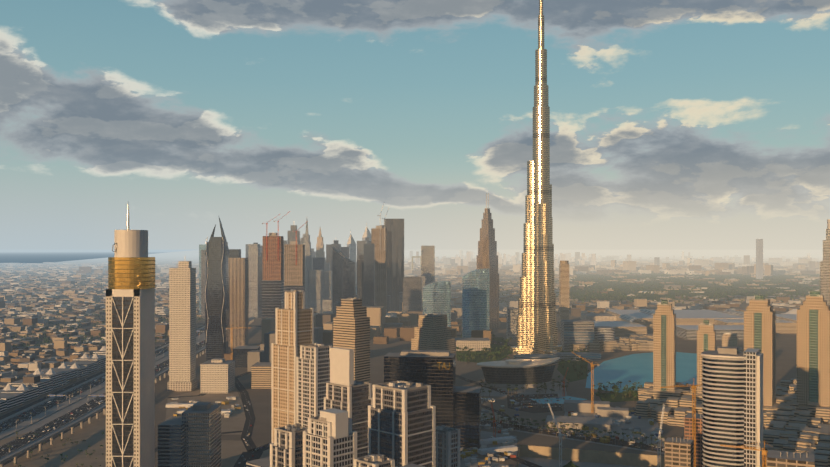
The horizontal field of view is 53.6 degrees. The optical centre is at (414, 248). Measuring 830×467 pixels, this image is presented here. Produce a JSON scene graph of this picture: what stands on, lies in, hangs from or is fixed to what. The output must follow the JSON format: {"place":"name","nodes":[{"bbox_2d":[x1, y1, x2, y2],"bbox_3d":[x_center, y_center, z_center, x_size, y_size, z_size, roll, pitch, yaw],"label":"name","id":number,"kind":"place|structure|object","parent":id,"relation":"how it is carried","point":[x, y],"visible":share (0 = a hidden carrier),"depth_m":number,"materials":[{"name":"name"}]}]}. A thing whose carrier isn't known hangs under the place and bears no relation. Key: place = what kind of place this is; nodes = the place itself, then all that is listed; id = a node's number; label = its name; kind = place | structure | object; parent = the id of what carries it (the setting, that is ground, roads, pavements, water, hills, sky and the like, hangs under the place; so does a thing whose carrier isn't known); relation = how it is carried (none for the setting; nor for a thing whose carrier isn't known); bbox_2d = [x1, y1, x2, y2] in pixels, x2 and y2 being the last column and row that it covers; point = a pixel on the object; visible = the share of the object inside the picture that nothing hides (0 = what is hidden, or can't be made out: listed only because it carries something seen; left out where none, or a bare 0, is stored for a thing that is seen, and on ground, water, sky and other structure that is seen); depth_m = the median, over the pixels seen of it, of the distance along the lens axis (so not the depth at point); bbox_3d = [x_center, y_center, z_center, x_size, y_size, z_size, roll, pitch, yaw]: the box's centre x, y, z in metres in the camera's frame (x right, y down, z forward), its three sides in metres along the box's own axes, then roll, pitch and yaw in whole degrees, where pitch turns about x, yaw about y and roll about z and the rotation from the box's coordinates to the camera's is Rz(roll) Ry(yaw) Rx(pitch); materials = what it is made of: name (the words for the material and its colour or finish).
{"place":"outdoors","nodes":[
{"label":"outdoors","id":0,"kind":"place"},
{"bbox_2d":[0,250,819,466],"bbox_3d":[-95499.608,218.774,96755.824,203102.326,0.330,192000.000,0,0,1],"label":"roads and lots","id":1,"kind":"structure","parent":0,"point":[635,368],"depth_m":1199.67,"materials":[{"name":"grey asphalt"}]},
{"bbox_2d":[0,330,203,438],"bbox_3d":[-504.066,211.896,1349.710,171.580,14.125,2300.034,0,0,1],"label":"median gantry poles","id":2,"kind":"object","parent":1,"relation":"on","point":[62,395],"visible":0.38,"depth_m":1178.85,"materials":[{"name":"metal"}]},
{"bbox_2d":[7,334,643,466],"bbox_3d":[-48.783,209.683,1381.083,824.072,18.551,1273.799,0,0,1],"label":"trees","id":3,"kind":"object","parent":1,"relation":"on","point":[629,391],"visible":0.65,"depth_m":1423.43,"materials":[{"name":"green plant"}]},
{"bbox_2d":[0,325,664,463],"bbox_3d":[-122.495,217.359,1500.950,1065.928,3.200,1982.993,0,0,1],"label":"cars","id":4,"kind":"object","parent":1,"relation":"on","point":[101,401],"visible":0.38,"depth_m":1149.67,"materials":[{"name":"paint"}]},
{"bbox_2d":[0,333,664,465],"bbox_3d":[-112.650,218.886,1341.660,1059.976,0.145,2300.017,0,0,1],"label":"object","id":5,"kind":"structure","parent":1,"relation":"on","point":[481,419],"depth_m":961.76,"materials":[{"name":"concrete"}]},
{"bbox_2d":[477,357,559,387],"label":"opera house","id":6,"kind":"structure","parent":1,"relation":"on","point":[520,373],"depth_m":1293.39,"materials":[{"name":"silver metal"}]},
{"bbox_2d":[0,250,822,466],"bbox_3d":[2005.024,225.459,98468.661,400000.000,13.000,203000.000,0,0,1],"label":"ground","id":7,"kind":"structure","parent":0,"point":[541,450],"depth_m":1451.88,"materials":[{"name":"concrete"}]},
{"bbox_2d":[0,346,105,412],"bbox_3d":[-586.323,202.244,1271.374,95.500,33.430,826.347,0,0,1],"label":"row of buildings","id":8,"kind":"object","parent":7,"relation":"on","point":[16,393],"visible":0.81,"depth_m":1288.93,"materials":[{"name":"white paint"}]},
{"bbox_2d":[0,317,255,466],"bbox_3d":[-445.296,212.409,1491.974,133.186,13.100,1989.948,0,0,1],"label":"metro viaduct","id":9,"kind":"object","parent":7,"relation":"on","point":[28,446],"visible":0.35,"depth_m":944.40,"materials":[{"name":"concrete"}]},
{"bbox_2d":[106,203,434,466],"bbox_3d":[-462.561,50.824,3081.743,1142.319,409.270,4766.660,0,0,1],"label":"skyscrapers","id":10,"kind":"structure","parent":7,"relation":"on","point":[237,290],"depth_m":1563.19,"materials":[{"name":"grey glass"}]},
{"bbox_2d":[158,289,459,466],"bbox_3d":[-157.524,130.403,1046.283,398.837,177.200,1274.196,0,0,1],"label":"high-rise buildings","id":11,"kind":"structure","parent":7,"relation":"on","point":[327,410],"depth_m":675.41,"materials":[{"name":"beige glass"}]},
{"bbox_2d":[0,239,822,388],"bbox_3d":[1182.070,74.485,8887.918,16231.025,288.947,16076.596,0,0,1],"label":"low-rise buildings","id":12,"kind":"structure","parent":7,"relation":"on","point":[392,324],"depth_m":3430.20,"materials":[{"name":"paint"}]},
{"bbox_2d":[166,352,664,466],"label":"site clutter","id":13,"kind":"object","parent":7,"relation":"on","point":[572,408],"visible":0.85,"depth_m":1001.29,"materials":[{"name":"paint"}]},
{"bbox_2d":[11,264,819,347],"bbox_3d":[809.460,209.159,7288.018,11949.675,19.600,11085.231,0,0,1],"label":"trees","id":14,"kind":"object","parent":7,"relation":"on","point":[584,298],"visible":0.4,"depth_m":3890.49,"materials":[{"name":"green plant"}]},
{"bbox_2d":[412,256,420,268],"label":"arch-shaped building","id":15,"kind":"structure","parent":7,"relation":"on","point":[416,257],"depth_m":7484.48,"materials":[{"name":"beige concrete"}]},
{"bbox_2d":[510,0,561,354],"bbox_3d":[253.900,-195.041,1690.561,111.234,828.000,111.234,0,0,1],"label":"skyscraper","id":16,"kind":"structure","parent":7,"relation":"on","point":[537,330],"depth_m":1685.93,"materials":[{"name":"silver metal"}]},
{"bbox_2d":[333,193,829,466],"bbox_3d":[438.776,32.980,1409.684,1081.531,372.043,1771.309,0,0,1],"label":"high-rise buildings","id":17,"kind":"structure","parent":7,"relation":"on","point":[736,387],"depth_m":1054.69,"materials":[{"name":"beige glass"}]},
{"bbox_2d":[480,379,764,455],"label":"trees","id":18,"kind":"object","parent":7,"relation":"on","point":[547,426],"visible":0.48,"depth_m":1000.83,"materials":[{"name":"green plant"}]},
{"bbox_2d":[569,309,829,466],"bbox_3d":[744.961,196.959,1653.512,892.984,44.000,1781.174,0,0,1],"label":"buildings","id":19,"kind":"structure","parent":7,"relation":"on","point":[788,427],"depth_m":1165.91,"materials":[{"name":"beige concrete"}]},
{"bbox_2d":[0,0,829,249],"label":"sky","id":20,"kind":"structure","parent":0,"point":[675,124],"materials":[{"name":"blue"}]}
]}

